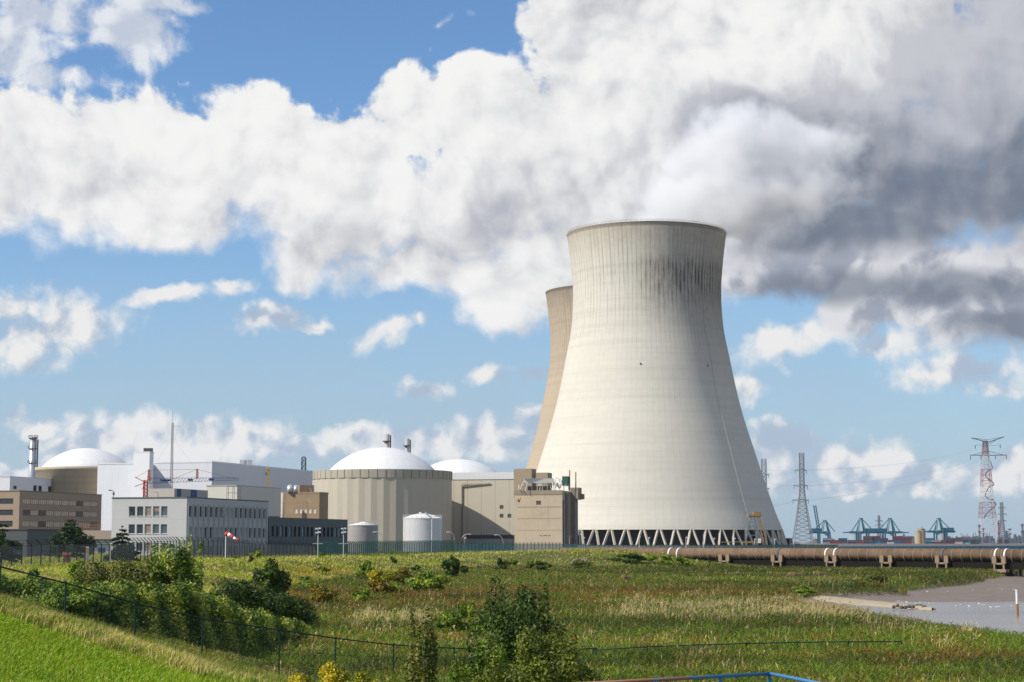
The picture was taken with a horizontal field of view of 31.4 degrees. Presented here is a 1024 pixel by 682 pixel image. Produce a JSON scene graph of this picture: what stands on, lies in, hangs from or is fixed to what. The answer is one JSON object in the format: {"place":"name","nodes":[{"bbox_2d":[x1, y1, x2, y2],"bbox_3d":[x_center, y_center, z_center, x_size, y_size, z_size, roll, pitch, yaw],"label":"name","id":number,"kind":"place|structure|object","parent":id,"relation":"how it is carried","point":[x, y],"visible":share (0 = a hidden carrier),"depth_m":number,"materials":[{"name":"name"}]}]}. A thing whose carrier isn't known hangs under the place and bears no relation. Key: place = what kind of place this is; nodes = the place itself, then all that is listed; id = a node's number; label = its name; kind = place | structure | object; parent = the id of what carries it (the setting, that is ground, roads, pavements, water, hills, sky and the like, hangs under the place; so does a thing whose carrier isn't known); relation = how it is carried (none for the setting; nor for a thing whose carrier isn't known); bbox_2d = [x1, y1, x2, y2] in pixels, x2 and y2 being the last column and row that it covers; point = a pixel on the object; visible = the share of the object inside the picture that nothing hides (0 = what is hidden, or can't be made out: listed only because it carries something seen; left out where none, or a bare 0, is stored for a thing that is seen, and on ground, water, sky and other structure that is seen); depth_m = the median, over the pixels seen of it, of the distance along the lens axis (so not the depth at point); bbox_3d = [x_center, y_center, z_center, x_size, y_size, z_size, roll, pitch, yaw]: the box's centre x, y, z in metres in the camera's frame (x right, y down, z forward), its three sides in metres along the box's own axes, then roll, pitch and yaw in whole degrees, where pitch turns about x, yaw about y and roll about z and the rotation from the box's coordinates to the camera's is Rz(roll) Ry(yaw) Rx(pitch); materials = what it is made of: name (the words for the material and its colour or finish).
{"place":"outdoors","nodes":[
{"label":"outdoors","id":0,"kind":"place"},
{"bbox_2d":[0,550,1023,681],"bbox_3d":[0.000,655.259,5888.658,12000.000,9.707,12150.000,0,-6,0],"label":"ground","id":1,"kind":"structure","parent":0,"point":[976,591],"depth_m":271.25,"materials":[{"name":"plant"}]},
{"bbox_2d":[0,524,22,562],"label":"conifer","id":2,"kind":"object","parent":1,"relation":"on","point":[6,553],"visible":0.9,"depth_m":223.05,"materials":[{"name":"green plant"}]},
{"bbox_2d":[0,476,50,491],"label":"white annex","id":3,"kind":"object","parent":1,"relation":"on","point":[23,483],"visible":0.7,"depth_m":607.63,"materials":[{"name":"metal"}]},
{"bbox_2d":[0,529,61,556],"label":"concrete gatehouse","id":4,"kind":"object","parent":1,"relation":"on","point":[31,536],"visible":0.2,"depth_m":329.80,"materials":[{"name":"concrete"}]},
{"bbox_2d":[28,435,38,477],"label":"steel chimney","id":5,"kind":"object","parent":1,"relation":"on","point":[33,448],"visible":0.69,"depth_m":698.41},
{"bbox_2d":[27,567,41,578],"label":"shrub","id":6,"kind":"object","parent":1,"relation":"on","point":[35,572],"visible":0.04,"depth_m":103.30,"materials":[{"name":"green plant"}]},
{"bbox_2d":[0,490,101,529],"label":"office block","id":7,"kind":"structure","parent":1,"relation":"on","point":[21,509],"depth_m":512.11,"materials":[{"name":"beige brick"}]},
{"bbox_2d":[0,498,12,503],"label":"window","id":8,"kind":"structure","parent":7,"relation":"in","point":[4,500],"depth_m":499.49,"materials":[{"name":"grey glass"}]},
{"bbox_2d":[0,575,132,627],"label":"thicket","id":9,"kind":"object","parent":1,"relation":"on","point":[43,585],"visible":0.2,"depth_m":81.57,"materials":[{"name":"green plant"}]},
{"bbox_2d":[34,580,109,618],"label":"shrub","id":10,"kind":"object","parent":1,"relation":"on","point":[77,595],"visible":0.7,"depth_m":70.52,"materials":[{"name":"green plant"}]},
{"bbox_2d":[47,519,96,558],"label":"conifer","id":11,"kind":"object","parent":1,"relation":"on","point":[74,533],"visible":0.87,"depth_m":259.35,"materials":[{"name":"green plant"}]},
{"bbox_2d":[67,560,89,582],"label":"shrub","id":12,"kind":"object","parent":1,"relation":"on","point":[72,568],"visible":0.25,"depth_m":148.61,"materials":[{"name":"green plant"}]},
{"bbox_2d":[35,448,125,493],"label":"reactor building","id":13,"kind":"structure","parent":1,"relation":"on","point":[73,471],"depth_m":623.33,"materials":[{"name":"concrete"}]},
{"bbox_2d":[63,525,110,552],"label":"gate building","id":14,"kind":"structure","parent":1,"relation":"on","point":[101,536],"depth_m":436.45,"materials":[{"name":"white paint"}]},
{"bbox_2d":[0,537,179,564],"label":"security fence","id":15,"kind":"object","parent":1,"relation":"on","point":[50,544],"visible":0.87,"depth_m":227.67,"materials":[{"name":"grey metal"}]},
{"bbox_2d":[102,526,140,561],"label":"conifer","id":16,"kind":"object","parent":1,"relation":"on","point":[120,536],"visible":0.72,"depth_m":247.99,"materials":[{"name":"green plant"}]},
{"bbox_2d":[0,599,251,681],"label":"lawn grass","id":17,"kind":"structure","parent":1,"relation":"on","point":[89,653],"depth_m":47.37,"materials":[{"name":"green plant"}]},
{"bbox_2d":[97,463,154,529],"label":"turbine bay","id":18,"kind":"object","parent":1,"relation":"on","point":[117,478],"visible":0.28,"depth_m":612.34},
{"bbox_2d":[71,554,189,627],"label":"scrub","id":19,"kind":"object","parent":1,"relation":"on","point":[140,574],"visible":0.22,"depth_m":113.21,"materials":[{"name":"green plant"}]},
{"bbox_2d":[133,448,153,496],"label":"stair tower","id":20,"kind":"structure","parent":1,"relation":"on","point":[143,461],"depth_m":605.86,"materials":[{"name":"metal"}]},
{"bbox_2d":[0,591,303,681],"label":"rough grass","id":21,"kind":"structure","parent":1,"relation":"on","point":[196,657],"depth_m":55.20,"materials":[{"name":"green plant"}]},
{"bbox_2d":[141,535,204,630],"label":"shrub","id":22,"kind":"object","parent":1,"relation":"on","point":[178,566],"visible":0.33,"depth_m":110.56,"materials":[{"name":"green plant"}]},
{"bbox_2d":[57,578,310,653],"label":"hedge","id":23,"kind":"object","parent":1,"relation":"on","point":[185,599],"visible":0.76,"depth_m":86.15,"materials":[{"name":"green plant"}]},
{"bbox_2d":[135,469,238,496],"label":"tower crane","id":24,"kind":"object","parent":1,"relation":"on","point":[162,481],"visible":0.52,"depth_m":402.42,"materials":[{"name":"metal"}]},
{"bbox_2d":[111,486,268,555],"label":"grey office","id":25,"kind":"structure","parent":1,"relation":"on","point":[172,513],"depth_m":352.61,"materials":[{"name":"concrete"}]},
{"bbox_2d":[140,422,209,487],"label":"antenna mast","id":26,"kind":"object","parent":25,"relation":"on","point":[171,466],"visible":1,"depth_m":356.79,"materials":[{"name":"metal"}]},
{"bbox_2d":[177,489,196,496],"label":"window","id":27,"kind":"structure","parent":25,"relation":"in","point":[193,492],"depth_m":363.83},
{"bbox_2d":[153,460,311,516],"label":"turbine hall","id":28,"kind":"structure","parent":1,"relation":"on","point":[246,472],"depth_m":629.88,"materials":[{"name":"metal"}]},
{"bbox_2d":[225,532,239,557],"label":"windsock","id":29,"kind":"object","parent":1,"relation":"on","point":[230,535],"visible":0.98,"depth_m":289.91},
{"bbox_2d":[206,485,280,516],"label":"cream annex","id":30,"kind":"object","parent":1,"relation":"on","point":[272,495],"visible":0.33,"depth_m":488.37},
{"bbox_2d":[171,576,321,637],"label":"thicket","id":31,"kind":"object","parent":1,"relation":"on","point":[280,604],"visible":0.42,"depth_m":112.84,"materials":[{"name":"green plant"}]},
{"bbox_2d":[179,537,315,558],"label":"security fence","id":32,"kind":"object","parent":1,"relation":"on","point":[214,548],"visible":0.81,"depth_m":313.11,"materials":[{"name":"grey metal"}]},
{"bbox_2d":[250,557,291,596],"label":"shrub","id":33,"kind":"object","parent":1,"relation":"on","point":[276,579],"visible":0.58,"depth_m":158.17,"materials":[{"name":"green plant"}]},
{"bbox_2d":[0,564,596,673],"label":"field fence","id":34,"kind":"object","parent":1,"relation":"on","point":[203,618],"visible":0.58,"depth_m":68.18,"materials":[{"name":"black"}]},
{"bbox_2d":[289,580,317,590],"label":"weed clump","id":35,"kind":"object","parent":1,"relation":"on","point":[309,585],"visible":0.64,"depth_m":195.93,"materials":[{"name":"green plant"}]},
{"bbox_2d":[281,485,328,518],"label":"brown block","id":36,"kind":"structure","parent":1,"relation":"on","point":[303,501],"depth_m":464.86,"materials":[{"name":"concrete"}]},
{"bbox_2d":[268,517,347,550],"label":"dark office","id":37,"kind":"structure","parent":1,"relation":"on","point":[291,531],"depth_m":404.76,"materials":[{"name":"grey glass"}]},
{"bbox_2d":[288,660,352,681],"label":"shrub","id":38,"kind":"object","parent":1,"relation":"on","point":[331,671],"visible":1,"depth_m":61.12,"materials":[{"name":"yellow plant"}]},
{"bbox_2d":[309,583,338,606],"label":"shrub","id":39,"kind":"object","parent":1,"relation":"on","point":[322,593],"visible":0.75,"depth_m":162.48,"materials":[{"name":"yellow plant"}]},
{"bbox_2d":[351,588,372,602],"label":"shrub","id":40,"kind":"object","parent":1,"relation":"on","point":[360,594],"visible":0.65,"depth_m":167.88,"materials":[{"name":"green plant"}]},
{"bbox_2d":[347,670,376,681],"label":"shrub","id":41,"kind":"object","parent":1,"relation":"on","point":[359,677],"visible":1,"depth_m":57.87,"materials":[{"name":"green plant"}]},
{"bbox_2d":[348,521,378,543],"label":"storage tank","id":42,"kind":"object","parent":1,"relation":"on","point":[363,531],"visible":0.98,"depth_m":436.64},
{"bbox_2d":[354,560,374,576],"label":"shrub","id":43,"kind":"object","parent":1,"relation":"on","point":[365,566],"visible":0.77,"depth_m":267.05,"materials":[{"name":"green plant"}]},
{"bbox_2d":[0,548,746,658],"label":"bank grass","id":44,"kind":"structure","parent":1,"relation":"on","point":[54,574],"depth_m":287.67,"materials":[{"name":"green plant"}]},
{"bbox_2d":[366,568,394,584],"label":"shrub","id":45,"kind":"object","parent":1,"relation":"on","point":[376,575],"visible":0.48,"depth_m":222.56,"materials":[{"name":"yellow plant"}]},
{"bbox_2d":[367,580,394,593],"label":"shrub","id":46,"kind":"object","parent":1,"relation":"on","point":[381,586],"visible":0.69,"depth_m":187.94,"materials":[{"name":"brown plant"}]},
{"bbox_2d":[312,447,451,542],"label":"reactor building","id":47,"kind":"structure","parent":1,"relation":"on","point":[386,488],"depth_m":540.26,"materials":[{"name":"white paint"}]},
{"bbox_2d":[316,540,454,555],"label":"security fence","id":48,"kind":"object","parent":1,"relation":"on","point":[374,547],"visible":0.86,"depth_m":395.05,"materials":[{"name":"green metal"}]},
{"bbox_2d":[383,434,390,447],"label":"exhaust stack","id":49,"kind":"object","parent":1,"relation":"on","point":[386,441],"visible":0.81,"depth_m":619.35,"materials":[{"name":"metal"}]},
{"bbox_2d":[390,582,402,593],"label":"shrub","id":50,"kind":"object","parent":1,"relation":"on","point":[398,587],"visible":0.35,"depth_m":192.80,"materials":[{"name":"green plant"}]},
{"bbox_2d":[392,567,414,583],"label":"shrub","id":51,"kind":"object","parent":1,"relation":"on","point":[401,573],"visible":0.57,"depth_m":232.21,"materials":[{"name":"brown plant"}]},
{"bbox_2d":[403,439,410,452],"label":"exhaust stack","id":52,"kind":"object","parent":1,"relation":"on","point":[407,447],"visible":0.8,"depth_m":619.31,"materials":[{"name":"metal"}]},
{"bbox_2d":[403,512,441,542],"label":"storage tank","id":53,"kind":"object","parent":1,"relation":"on","point":[420,526],"visible":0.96,"depth_m":471.22,"materials":[{"name":"white metal"}]},
{"bbox_2d":[404,601,451,681],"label":"sapling","id":54,"kind":"object","parent":1,"relation":"on","point":[428,653],"visible":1,"depth_m":51.21,"materials":[{"name":"green plant"}]},
{"bbox_2d":[404,570,451,592],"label":"shrub","id":55,"kind":"object","parent":1,"relation":"on","point":[428,580],"visible":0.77,"depth_m":201.92,"materials":[{"name":"green plant"}]},
{"bbox_2d":[432,602,470,634],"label":"shrub","id":56,"kind":"object","parent":1,"relation":"on","point":[449,619],"visible":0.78,"depth_m":111.12,"materials":[{"name":"green plant"}]},
{"bbox_2d":[441,555,467,577],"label":"shrub","id":57,"kind":"object","parent":1,"relation":"on","point":[453,562],"visible":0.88,"depth_m":277.83,"materials":[{"name":"green plant"}]},
{"bbox_2d":[430,459,496,472],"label":"reactor building","id":58,"kind":"structure","parent":1,"relation":"on","point":[458,465],"depth_m":629.63,"materials":[{"name":"white paint"}]},
{"bbox_2d":[461,483,490,541],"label":"pipe","id":59,"kind":"object","parent":1,"relation":"on","point":[462,500],"visible":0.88,"depth_m":577.23,"materials":[{"name":"metal"}]},
{"bbox_2d":[467,601,487,637],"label":"shrub","id":60,"kind":"object","parent":1,"relation":"on","point":[471,606],"visible":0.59,"depth_m":106.60,"materials":[{"name":"green plant"}]},
{"bbox_2d":[448,636,514,681],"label":"young tree","id":61,"kind":"object","parent":1,"relation":"on","point":[458,674],"visible":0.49,"depth_m":56.28,"materials":[{"name":"green plant"}]},
{"bbox_2d":[452,472,514,543],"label":"clad hall","id":62,"kind":"structure","parent":1,"relation":"on","point":[488,509],"depth_m":576.02,"materials":[{"name":"metal"}]},
{"bbox_2d":[467,535,514,543],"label":"plant shed","id":63,"kind":"structure","parent":1,"relation":"on","point":[477,539],"depth_m":558.95,"materials":[{"name":"grey metal"}]},
{"bbox_2d":[495,558,506,568],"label":"shrub","id":64,"kind":"object","parent":1,"relation":"on","point":[501,564],"visible":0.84,"depth_m":347.55,"materials":[{"name":"green plant"}]},
{"bbox_2d":[454,542,563,552],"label":"security fence","id":65,"kind":"object","parent":1,"relation":"on","point":[482,547],"visible":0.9,"depth_m":472.54,"materials":[{"name":"green metal"}]},
{"bbox_2d":[465,573,567,680],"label":"young tree","id":66,"kind":"object","parent":1,"relation":"on","point":[509,627],"visible":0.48,"depth_m":61.81,"materials":[{"name":"green plant"}]},
{"bbox_2d":[456,619,608,681],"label":"young tree","id":67,"kind":"object","parent":1,"relation":"on","point":[568,666],"visible":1,"depth_m":52.85,"materials":[{"name":"green plant"}]},
{"bbox_2d":[535,561,551,569],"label":"shrub","id":68,"kind":"object","parent":1,"relation":"on","point":[542,565],"visible":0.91,"depth_m":360.99,"materials":[{"name":"green plant"}]},
{"bbox_2d":[514,469,584,543],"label":"building","id":69,"kind":"structure","parent":1,"relation":"on","point":[542,507],"depth_m":540.52,"materials":[{"name":"beige concrete"}]},
{"bbox_2d":[526,285,572,470],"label":"cooling tower","id":70,"kind":"structure","parent":1,"relation":"on","point":[560,305],"depth_m":1171.67,"materials":[{"name":"brown concrete"}]},
{"bbox_2d":[570,559,593,568],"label":"shrub","id":71,"kind":"object","parent":1,"relation":"on","point":[579,563],"visible":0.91,"depth_m":380.42,"materials":[{"name":"green plant"}]},
{"bbox_2d":[215,562,1023,681],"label":"reed bed","id":72,"kind":"object","parent":1,"relation":"on","point":[601,607],"visible":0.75,"depth_m":113.71,"materials":[{"name":"green plant"}]},
{"bbox_2d":[607,553,646,562],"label":"shrub","id":73,"kind":"object","parent":1,"relation":"on","point":[633,557],"visible":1,"depth_m":401.59,"materials":[{"name":"green plant"}]},
{"bbox_2d":[646,552,673,564],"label":"shrub","id":74,"kind":"object","parent":1,"relation":"on","point":[667,559],"visible":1,"depth_m":404.94,"materials":[{"name":"green plant"}]},
{"bbox_2d":[536,219,787,544],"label":"cooling tower","id":75,"kind":"structure","parent":1,"relation":"on","point":[648,435],"depth_m":922.89,"materials":[{"name":"concrete"}]},
{"bbox_2d":[674,556,690,564],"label":"shrub","id":76,"kind":"object","parent":1,"relation":"on","point":[685,561],"visible":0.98,"depth_m":404.91,"materials":[{"name":"green plant"}]},
{"bbox_2d":[586,545,837,547],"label":"site fence","id":77,"kind":"object","parent":1,"relation":"on","point":[718,546],"visible":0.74,"depth_m":596.70,"materials":[{"name":"grey metal"}]},
{"bbox_2d":[718,554,729,563],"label":"pipe trestle","id":78,"kind":"object","parent":1,"relation":"on","point":[720,558],"visible":0.62,"depth_m":428.65,"materials":[{"name":"concrete"}]},
{"bbox_2d":[720,512,767,543],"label":"loading gantry","id":79,"kind":"object","parent":1,"relation":"on","point":[755,514],"visible":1,"depth_m":863.21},
{"bbox_2d":[593,640,901,654],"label":"field fence","id":80,"kind":"object","parent":1,"relation":"on","point":[797,642],"visible":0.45,"depth_m":94.00,"materials":[{"name":"teal"}]},
{"bbox_2d":[761,459,772,542],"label":"pylon","id":81,"kind":"object","parent":1,"relation":"on","point":[765,464],"visible":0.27,"depth_m":1565.95,"materials":[{"name":"metal"}]},
{"bbox_2d":[570,548,969,567],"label":"verge grass","id":82,"kind":"structure","parent":1,"relation":"on","point":[613,551],"depth_m":420.44,"materials":[{"name":"green plant"}]},
{"bbox_2d":[771,555,782,565],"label":"pipe trestle","id":83,"kind":"object","parent":1,"relation":"on","point":[780,559],"visible":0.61,"depth_m":417.66,"materials":[{"name":"concrete"}]},
{"bbox_2d":[792,453,814,544],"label":"pylon","id":84,"kind":"object","parent":1,"relation":"on","point":[799,499],"visible":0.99,"depth_m":1495.13,"materials":[{"name":"metal"}]},
{"bbox_2d":[792,584,815,596],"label":"shrub","id":85,"kind":"object","parent":1,"relation":"on","point":[804,590],"visible":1,"depth_m":212.05,"materials":[{"name":"green plant"}]},
{"bbox_2d":[824,555,836,566],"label":"pipe trestle","id":86,"kind":"object","parent":1,"relation":"on","point":[827,561],"visible":0.61,"depth_m":407.67,"materials":[{"name":"concrete"}]},
{"bbox_2d":[560,547,1023,569],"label":"water pipeline","id":87,"kind":"object","parent":86,"relation":"on","point":[915,557],"visible":0.8,"depth_m":404.63,"materials":[{"name":"metal"}]},
{"bbox_2d":[846,573,892,587],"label":"shrub","id":88,"kind":"object","parent":1,"relation":"on","point":[874,578],"visible":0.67,"depth_m":245.56,"materials":[{"name":"green plant"}]},
{"bbox_2d":[811,595,935,609],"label":"sand bank","id":89,"kind":"structure","parent":1,"relation":"on","point":[866,602],"depth_m":212.90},
{"bbox_2d":[879,555,892,567],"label":"pipe trestle","id":90,"kind":"object","parent":1,"relation":"on","point":[882,560],"visible":0.6,"depth_m":397.81,"materials":[{"name":"concrete"}]},
{"bbox_2d":[838,546,1023,548],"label":"site fence","id":91,"kind":"object","parent":1,"relation":"on","point":[983,547],"visible":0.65,"depth_m":680.96,"materials":[{"name":"blue"}]},
{"bbox_2d":[935,556,948,567],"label":"pipe trestle","id":92,"kind":"object","parent":1,"relation":"on","point":[938,562],"visible":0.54,"depth_m":388.20,"materials":[{"name":"concrete"}]},
{"bbox_2d":[0,0,1023,541],"label":"sky","id":93,"kind":"structure","parent":0,"point":[276,233],"materials":[{"name":"blue"}]},
{"bbox_2d":[590,672,818,681],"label":"jetty railing","id":94,"kind":"object","parent":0,"point":[769,675],"visible":1,"depth_m":34.13,"materials":[{"name":"metal"}]},
{"bbox_2d":[801,542,1023,545],"bbox_3d":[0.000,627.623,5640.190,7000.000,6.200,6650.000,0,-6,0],"label":"bank","id":95,"kind":"structure","parent":0,"point":[847,544],"depth_m":2335.47,"materials":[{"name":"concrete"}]},
{"bbox_2d":[810,505,834,543],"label":"port crane","id":96,"kind":"object","parent":95,"relation":"on","point":[819,531],"visible":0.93,"depth_m":2692.80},
{"bbox_2d":[843,518,876,539],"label":"port crane","id":97,"kind":"object","parent":95,"relation":"on","point":[868,530],"visible":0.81,"depth_m":2691.50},
{"bbox_2d":[875,518,908,539],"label":"port crane","id":98,"kind":"object","parent":95,"relation":"on","point":[884,531],"visible":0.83,"depth_m":2691.50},
{"bbox_2d":[915,529,921,543],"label":"silo","id":99,"kind":"object","parent":95,"relation":"on","point":[918,535],"visible":1,"depth_m":2601.02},
{"bbox_2d":[925,518,954,539],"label":"port crane","id":100,"kind":"object","parent":95,"relation":"on","point":[943,531],"visible":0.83,"depth_m":2691.66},
{"bbox_2d":[943,532,1023,543],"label":"refinery pipework","id":101,"kind":"object","parent":95,"relation":"on","point":[989,539],"visible":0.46,"depth_m":2797.80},
{"bbox_2d":[970,437,1006,539],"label":"crossing pylon","id":102,"kind":"object","parent":95,"relation":"on","point":[987,451],"visible":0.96,"depth_m":3263.98,"materials":[{"name":"metal"}]},
{"bbox_2d":[998,502,1006,536],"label":"pylon","id":103,"kind":"object","parent":95,"relation":"on","point":[1001,520],"visible":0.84,"depth_m":2885.91,"materials":[{"name":"metal"}]},
{"bbox_2d":[845,602,1023,634],"bbox_3d":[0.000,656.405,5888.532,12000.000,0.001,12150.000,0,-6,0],"label":"river water","id":104,"kind":"structure","parent":0,"point":[1003,616],"depth_m":186.41,"materials":[{"name":"liquid"}]},
{"bbox_2d":[992,556,1022,575],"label":"pipe trestle","id":105,"kind":"object","parent":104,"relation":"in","point":[1004,571],"visible":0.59,"depth_m":378.42,"materials":[{"name":"concrete"}]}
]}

